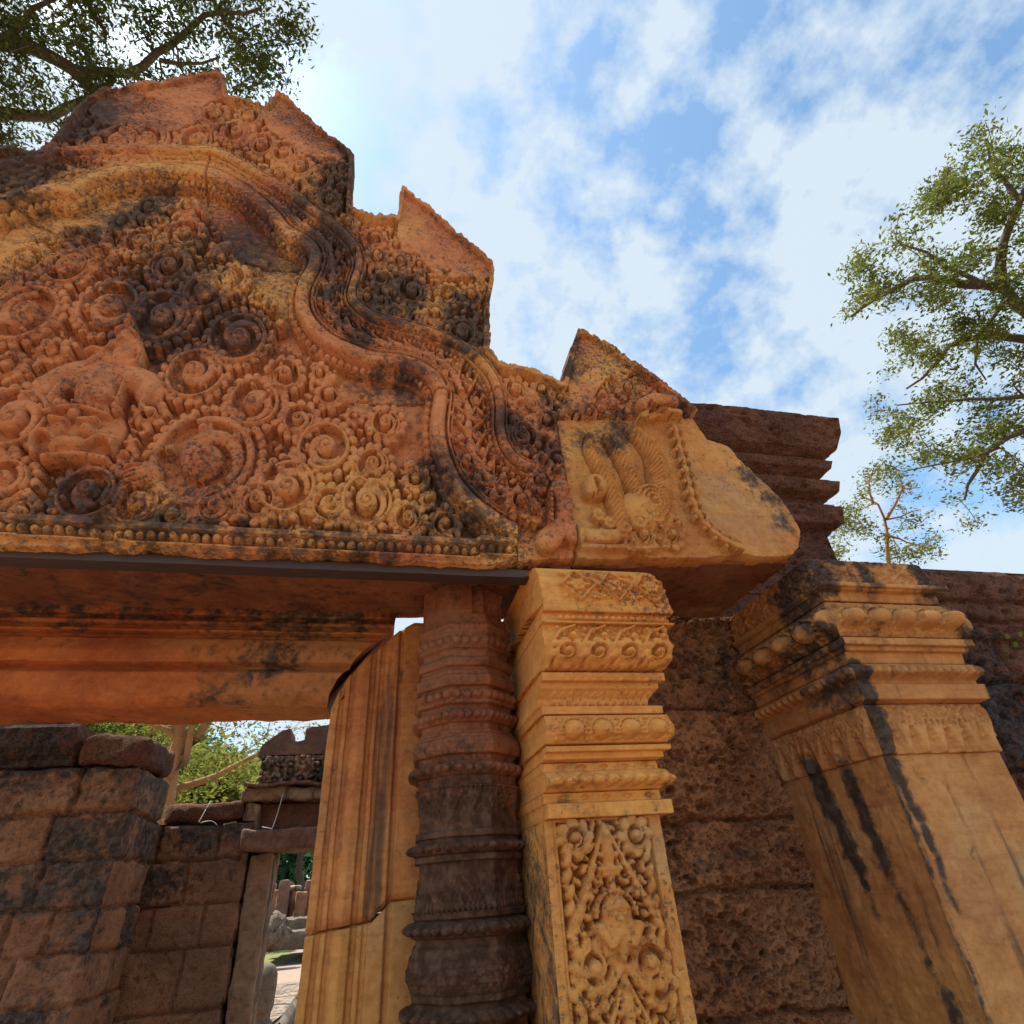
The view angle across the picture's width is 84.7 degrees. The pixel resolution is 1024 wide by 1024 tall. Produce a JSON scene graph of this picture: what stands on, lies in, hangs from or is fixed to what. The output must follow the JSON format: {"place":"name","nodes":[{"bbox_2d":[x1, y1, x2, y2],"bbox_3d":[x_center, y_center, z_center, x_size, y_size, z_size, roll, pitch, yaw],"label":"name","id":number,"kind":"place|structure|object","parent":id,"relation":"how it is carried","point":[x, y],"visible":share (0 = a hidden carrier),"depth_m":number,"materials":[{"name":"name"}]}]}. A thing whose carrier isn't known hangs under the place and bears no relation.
{"place":"outdoors","nodes":[
{"label":"outdoors","id":0,"kind":"place"},
{"bbox_2d":[0,724,174,1023],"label":"enclosure wall","id":1,"kind":"structure","parent":0,"point":[82,806],"depth_m":3.50,"materials":[{"name":"brown stone"}]},
{"bbox_2d":[264,950,292,965],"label":"lawn","id":2,"kind":"structure","parent":0,"point":[275,958],"depth_m":19.55,"materials":[{"name":"green plant"}]},
{"bbox_2d":[15,722,225,760],"bbox_3d":[-23.122,14.232,29.176,14.669,12.767,11.065,26,-44,-37],"label":"background tree","id":3,"kind":"object","parent":2,"relation":"on","point":[118,730],"visible":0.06,"depth_m":29.75,"materials":[{"name":"green plant"}]},
{"bbox_2d":[100,722,250,766],"bbox_3d":[-21.196,17.272,33.775,11.484,13.048,10.687,4,-34,-12],"label":"background tree","id":4,"kind":"object","parent":2,"relation":"on","point":[214,738],"visible":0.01,"depth_m":35.89,"materials":[{"name":"green plant"}]},
{"bbox_2d":[158,730,261,803],"bbox_3d":[-14.905,14.717,26.724,9.383,8.749,10.376,22,-42,-34],"label":"background tree","id":5,"kind":"object","parent":2,"relation":"on","point":[233,793],"visible":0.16,"depth_m":25.48,"materials":[{"name":"green plant"}]},
{"bbox_2d":[212,744,259,769],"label":"background tree","id":6,"kind":"object","parent":2,"relation":"on","point":[242,749],"depth_m":41.91,"materials":[{"name":"green plant"}]},
{"bbox_2d":[266,939,272,952],"bbox_3d":[-6.965,12.054,15.858,0.988,0.673,0.749,4,-34,-12],"label":"fallen stone","id":7,"kind":"object","parent":2,"relation":"on","point":[269,950],"visible":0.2,"depth_m":15.76,"materials":[{"name":"grey stone"}]},
{"bbox_2d":[266,919,288,949],"bbox_3d":[-6.879,11.947,15.932,0.988,0.748,0.681,4,-34,-12],"label":"fallen stone","id":8,"kind":"object","parent":7,"relation":"on","point":[277,934],"visible":0.34,"depth_m":15.75,"materials":[{"name":"grey stone"}]},
{"bbox_2d":[268,910,286,932],"bbox_3d":[-7.011,11.833,16.000,1.099,0.796,0.810,4,-34,-12],"label":"fallen stone","id":9,"kind":"object","parent":8,"relation":"on","point":[276,917],"visible":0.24,"depth_m":15.98,"materials":[{"name":"grey stone"}]},
{"bbox_2d":[267,926,292,950],"bbox_3d":[-6.681,12.059,15.927,0.881,0.627,0.733,4,-34,-12],"label":"fallen stone","id":10,"kind":"object","parent":7,"relation":"on","point":[280,944],"visible":0.49,"depth_m":15.77,"materials":[{"name":"grey stone"}]},
{"bbox_2d":[255,734,304,891],"bbox_3d":[-13.924,21.169,38.004,11.369,11.345,10.652,4,-34,-12],"label":"background tree","id":11,"kind":"object","parent":2,"relation":"on","point":[299,873],"depth_m":36.74,"materials":[{"name":"green plant"}]},
{"bbox_2d":[270,949,302,1021],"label":"path","id":12,"kind":"structure","parent":0,"point":[288,967],"depth_m":12.87,"materials":[{"name":"beige stone"}]},
{"bbox_2d":[272,879,310,951],"bbox_3d":[-7.048,13.523,19.046,3.089,1.842,5.046,4,-34,-12],"label":"ruined gallery","id":13,"kind":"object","parent":12,"relation":"on","point":[287,893],"visible":0.3,"depth_m":18.65,"materials":[{"name":"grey stone"}]},
{"bbox_2d":[272,912,380,1023],"bbox_3d":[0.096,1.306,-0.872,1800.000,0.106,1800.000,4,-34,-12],"label":"ground","id":14,"kind":"structure","parent":0,"point":[276,1021],"depth_m":8.86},
{"bbox_2d":[0,0,322,150],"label":"overhanging tree","id":15,"kind":"object","parent":14,"relation":"on","point":[90,77],"visible":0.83,"depth_m":11.20,"materials":[{"name":"green plant"}]},
{"bbox_2d":[112,800,253,1023],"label":"cross wall","id":16,"kind":"structure","parent":14,"relation":"on","point":[178,966],"depth_m":4.03,"materials":[{"name":"brown stone"}]},
{"bbox_2d":[199,801,216,824],"bbox_3d":[-2.352,2.351,4.389,0.138,0.179,0.064,4,-34,-12],"label":"wire","id":17,"kind":"object","parent":16,"relation":"attached to","point":[203,814],"visible":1,"depth_m":4.35,"materials":[{"name":"grey metal"}]},
{"bbox_2d":[72,719,327,824],"bbox_3d":[-8.090,5.620,13.524,8.361,9.668,7.017,4,-34,-12],"label":"tree","id":18,"kind":"object","parent":14,"relation":"on","point":[182,743],"visible":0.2,"depth_m":13.05,"materials":[{"name":"green plant"}]},
{"bbox_2d":[0,605,422,1023],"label":"door frame","id":19,"kind":"object","parent":14,"relation":"on","point":[353,677],"visible":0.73,"depth_m":2.38,"materials":[{"name":"orange stone"}]},
{"bbox_2d":[0,68,799,618],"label":"carved pediment","id":20,"kind":"structure","parent":19,"relation":"on","point":[236,328],"depth_m":2.65,"materials":[{"name":"orange stone"}]},
{"bbox_2d":[255,962,277,1023],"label":"boundary post","id":21,"kind":"object","parent":14,"relation":"on","point":[265,1004],"visible":0.52,"depth_m":6.19,"materials":[{"name":"grey stone"}]},
{"bbox_2d":[225,724,328,1023],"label":"doorway","id":22,"kind":"structure","parent":14,"relation":"on","point":[291,769],"depth_m":4.46,"materials":[{"name":"stone"}]},
{"bbox_2d":[262,794,282,828],"bbox_3d":[-1.870,2.357,4.430,0.059,0.260,0.151,-23,-38,26],"label":"wire","id":23,"kind":"object","parent":22,"relation":"hanging from","point":[276,815],"visible":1,"depth_m":4.43,"materials":[{"name":"grey metal"}]},
{"bbox_2d":[276,993,297,1023],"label":"kerb","id":24,"kind":"structure","parent":14,"relation":"on","point":[288,1016],"depth_m":8.56,"materials":[{"name":"grey stone"}]},
{"bbox_2d":[276,852,313,901],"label":"wood","id":25,"kind":"object","parent":14,"relation":"on","point":[286,870],"visible":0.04,"depth_m":52.07,"materials":[{"name":"green plant"}]},
{"bbox_2d":[398,584,536,1023],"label":"ringed post","id":26,"kind":"object","parent":14,"relation":"on","point":[470,961],"visible":1,"depth_m":2.02,"materials":[{"name":"stone"}]},
{"bbox_2d":[503,568,696,1023],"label":"carved pilaster","id":27,"kind":"object","parent":14,"relation":"on","point":[592,732],"visible":0.89,"depth_m":1.92,"materials":[{"name":"stone"}]},
{"bbox_2d":[0,551,529,584],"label":"support bar","id":28,"kind":"object","parent":27,"relation":"on","point":[188,564],"visible":0.95,"depth_m":2.13,"materials":[{"name":"paint"}]},
{"bbox_2d":[648,617,858,1023],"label":"laterite wall","id":29,"kind":"structure","parent":14,"relation":"on","point":[757,945],"depth_m":2.48,"materials":[{"name":"brown stone"}]},
{"bbox_2d":[676,403,843,618],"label":"laterite tower","id":30,"kind":"structure","parent":14,"relation":"on","point":[783,456],"depth_m":3.92,"materials":[{"name":"brown stone"}]},
{"bbox_2d":[827,96,1023,536],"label":"acacia tree","id":31,"kind":"object","parent":14,"relation":"on","point":[1002,284],"visible":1,"depth_m":10.90,"materials":[{"name":"green plant"}]},
{"bbox_2d":[923,569,1023,800],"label":"side wall","id":32,"kind":"structure","parent":14,"relation":"on","point":[990,605],"depth_m":3.47,"materials":[{"name":"brown stone"}]},
{"bbox_2d":[999,632,1023,659],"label":"leaf sprig","id":33,"kind":"object","parent":32,"relation":"attached to","point":[1014,644],"visible":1,"depth_m":3.24,"materials":[{"name":"green plant"}]},
{"bbox_2d":[0,0,1023,877],"label":"sky","id":34,"kind":"structure","parent":0,"point":[679,185],"materials":[{"name":"blue"}]},
{"bbox_2d":[729,559,1023,1023],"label":"corner pier","id":35,"kind":"structure","parent":0,"point":[867,693],"depth_m":2.27,"materials":[{"name":"stone"}]},
{"bbox_2d":[828,455,948,566],"bbox_3d":[10.906,0.764,16.357,3.571,5.082,4.083,-21,-37,24],"label":"sapling tree","id":36,"kind":"object","parent":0,"point":[887,549],"visible":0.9,"depth_m":16.33,"materials":[{"name":"green plant"}]}
]}

